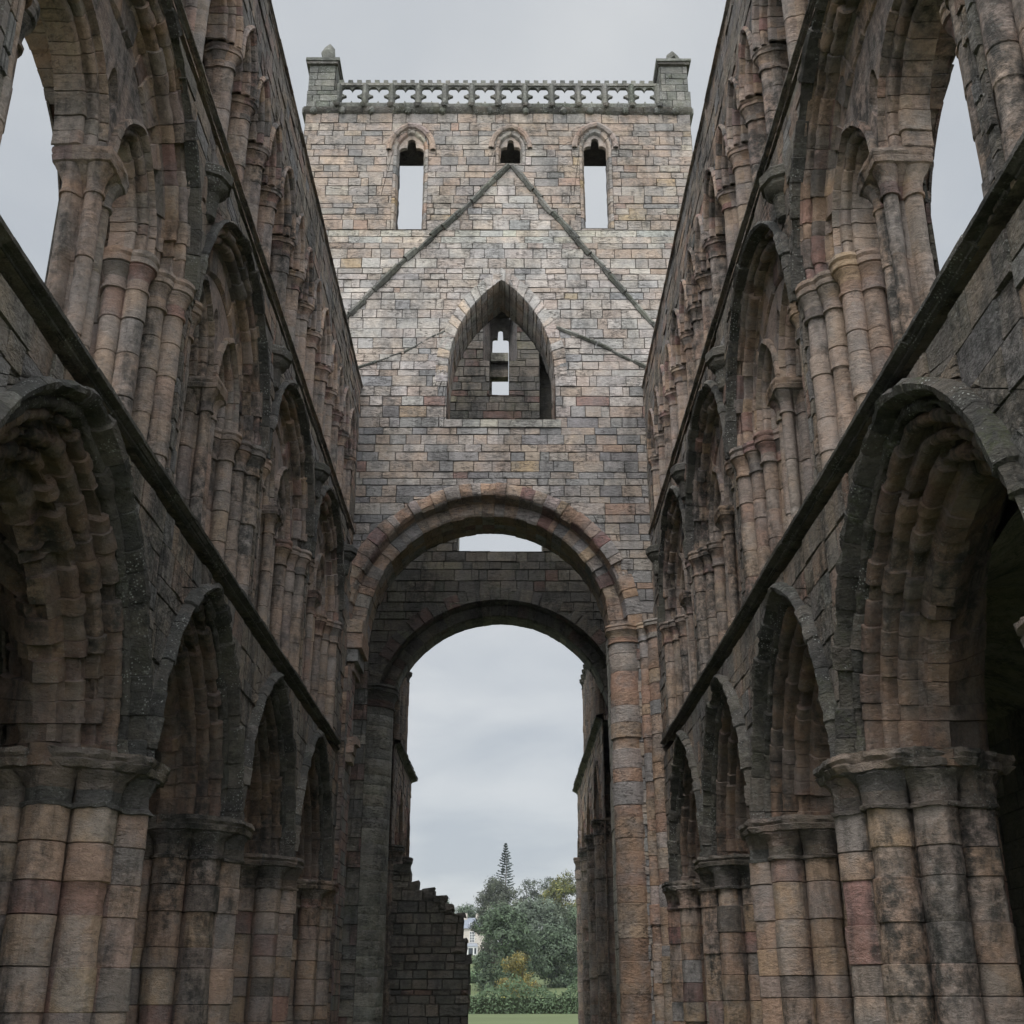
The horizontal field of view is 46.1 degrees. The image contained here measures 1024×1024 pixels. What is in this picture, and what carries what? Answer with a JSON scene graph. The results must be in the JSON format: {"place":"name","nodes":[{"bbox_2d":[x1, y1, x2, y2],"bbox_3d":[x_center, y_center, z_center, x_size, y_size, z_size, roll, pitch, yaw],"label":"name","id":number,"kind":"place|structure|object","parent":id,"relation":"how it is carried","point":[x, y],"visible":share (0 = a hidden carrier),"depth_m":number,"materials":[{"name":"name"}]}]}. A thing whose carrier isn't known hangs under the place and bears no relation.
{"place":"outdoors","nodes":[
{"label":"outdoors","id":0,"kind":"place"},
{"bbox_2d":[0,0,982,943],"label":"sky","id":1,"kind":"structure","parent":0,"point":[495,743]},
{"bbox_2d":[302,44,693,1023],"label":"crossing tower","id":2,"kind":"structure","parent":0,"point":[548,454],"depth_m":36.03,"materials":[{"name":"stone"}]},
{"bbox_2d":[386,123,435,229],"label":"belfry window","id":3,"kind":"structure","parent":2,"relation":"in","point":[411,148],"depth_m":37.93,"materials":[{"name":"beige stone"}]},
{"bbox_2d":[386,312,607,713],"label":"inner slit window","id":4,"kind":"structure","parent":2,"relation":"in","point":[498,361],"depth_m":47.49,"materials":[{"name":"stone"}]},
{"bbox_2d":[435,268,566,427],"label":"pointed window","id":5,"kind":"structure","parent":2,"relation":"in","point":[501,297],"depth_m":35.82,"materials":[{"name":"grey stone"}]},
{"bbox_2d":[489,124,531,163],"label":"belfry window","id":6,"kind":"structure","parent":2,"relation":"in","point":[510,147],"depth_m":38.01,"materials":[{"name":"beige stone"}]},
{"bbox_2d":[572,122,617,228],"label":"belfry window","id":7,"kind":"structure","parent":2,"relation":"in","point":[595,147],"depth_m":37.95,"materials":[{"name":"beige stone"}]},
{"bbox_2d":[468,955,578,1023],"bbox_3d":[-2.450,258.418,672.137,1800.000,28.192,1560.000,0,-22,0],"label":"ground","id":8,"kind":"structure","parent":0,"point":[523,1019],"depth_m":92.66,"materials":[{"name":"green plant"}]},
{"bbox_2d":[0,0,362,1023],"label":"nave wall","id":9,"kind":"structure","parent":8,"relation":"on","point":[180,384],"depth_m":15.88,"materials":[{"name":"stone"}]},
{"bbox_2d":[382,671,417,1023],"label":"choir wall","id":10,"kind":"structure","parent":8,"relation":"on","point":[404,777],"depth_m":43.36,"materials":[{"name":"stone"}]},
{"bbox_2d":[386,861,471,1023],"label":"ruined wall","id":11,"kind":"structure","parent":8,"relation":"on","point":[428,973],"depth_m":39.89,"materials":[{"name":"stone"}]},
{"bbox_2d":[454,903,477,917],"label":"broadleaf tree","id":12,"kind":"object","parent":8,"relation":"on","point":[470,911],"visible":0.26,"depth_m":427.03,"materials":[{"name":"green plant"}]},
{"bbox_2d":[463,913,483,954],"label":"white house","id":13,"kind":"structure","parent":8,"relation":"on","point":[473,944],"depth_m":349.13,"materials":[{"name":"stone"}]},
{"bbox_2d":[470,932,474,942],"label":"window","id":14,"kind":"structure","parent":13,"relation":"in","point":[472,938],"depth_m":349.12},
{"bbox_2d":[467,943,477,954],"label":"bay window","id":15,"kind":"structure","parent":13,"relation":"in","point":[472,947],"depth_m":346.49,"materials":[{"name":"white"}]},
{"bbox_2d":[470,968,480,983],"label":"garden bush","id":16,"kind":"object","parent":8,"relation":"on","point":[473,978],"visible":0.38,"depth_m":222.34,"materials":[{"name":"green plant"}]},
{"bbox_2d":[472,953,493,967],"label":"garden bush","id":17,"kind":"object","parent":8,"relation":"on","point":[484,962],"visible":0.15,"depth_m":280.24,"materials":[{"name":"green plant"}]},
{"bbox_2d":[469,874,518,960],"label":"broadleaf tree","id":18,"kind":"object","parent":8,"relation":"on","point":[487,896],"visible":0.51,"depth_m":312.65,"materials":[{"name":"green plant"}]},
{"bbox_2d":[468,900,542,991],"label":"broadleaf tree","id":19,"kind":"object","parent":8,"relation":"on","point":[500,926],"visible":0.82,"depth_m":205.63,"materials":[{"name":"green plant"}]},
{"bbox_2d":[496,843,519,898],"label":"conifer tree","id":20,"kind":"object","parent":8,"relation":"on","point":[506,860],"visible":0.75,"depth_m":346.68,"materials":[{"name":"green plant"}]},
{"bbox_2d":[503,895,531,953],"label":"broadleaf tree","id":21,"kind":"object","parent":8,"relation":"on","point":[513,901],"visible":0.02,"depth_m":296.23,"materials":[{"name":"green plant"}]},
{"bbox_2d":[494,950,541,997],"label":"garden bush","id":22,"kind":"object","parent":8,"relation":"on","point":[518,965],"visible":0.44,"depth_m":139.56,"materials":[{"name":"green plant"}]},
{"bbox_2d":[468,973,578,1013],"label":"garden hedge","id":23,"kind":"object","parent":8,"relation":"on","point":[549,1003],"visible":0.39,"depth_m":108.60,"materials":[{"name":"green plant"}]},
{"bbox_2d":[518,878,543,901],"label":"broadleaf tree","id":24,"kind":"object","parent":8,"relation":"on","point":[534,895],"visible":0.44,"depth_m":334.22,"materials":[{"name":"green plant"}]},
{"bbox_2d":[512,893,569,951],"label":"willow tree","id":25,"kind":"object","parent":8,"relation":"on","point":[539,913],"visible":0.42,"depth_m":273.22,"materials":[{"name":"green plant"}]},
{"bbox_2d":[539,877,553,926],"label":"broadleaf tree","id":26,"kind":"object","parent":8,"relation":"on","point":[545,884],"visible":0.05,"depth_m":359.23,"materials":[{"name":"green plant"}]},
{"bbox_2d":[525,921,577,987],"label":"broadleaf tree","id":27,"kind":"object","parent":8,"relation":"on","point":[549,939],"visible":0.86,"depth_m":213.33,"materials":[{"name":"green plant"}]},
{"bbox_2d":[536,870,576,946],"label":"broadleaf tree","id":28,"kind":"object","parent":8,"relation":"on","point":[560,889],"visible":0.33,"depth_m":318.38,"materials":[{"name":"green plant"}]},
{"bbox_2d":[541,899,572,965],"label":"broadleaf tree","id":29,"kind":"object","parent":8,"relation":"on","point":[560,911],"visible":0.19,"depth_m":283.53,"materials":[{"name":"green plant"}]},
{"bbox_2d":[565,905,577,967],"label":"broadleaf tree","id":30,"kind":"object","parent":8,"relation":"on","point":[572,919],"visible":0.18,"depth_m":246.64,"materials":[{"name":"green plant"}]},
{"bbox_2d":[572,664,617,1023],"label":"choir wall","id":31,"kind":"structure","parent":8,"relation":"on","point":[596,950],"depth_m":44.54,"materials":[{"name":"stone"}]},
{"bbox_2d":[641,0,1023,1023],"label":"nave wall","id":32,"kind":"structure","parent":8,"relation":"on","point":[833,388],"depth_m":15.09,"materials":[{"name":"stone"}]},
{"bbox_2d":[988,707,1023,996],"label":"aisle wall","id":33,"kind":"structure","parent":8,"relation":"on","point":[1006,735],"depth_m":21.59,"materials":[{"name":"stone"}]}
]}

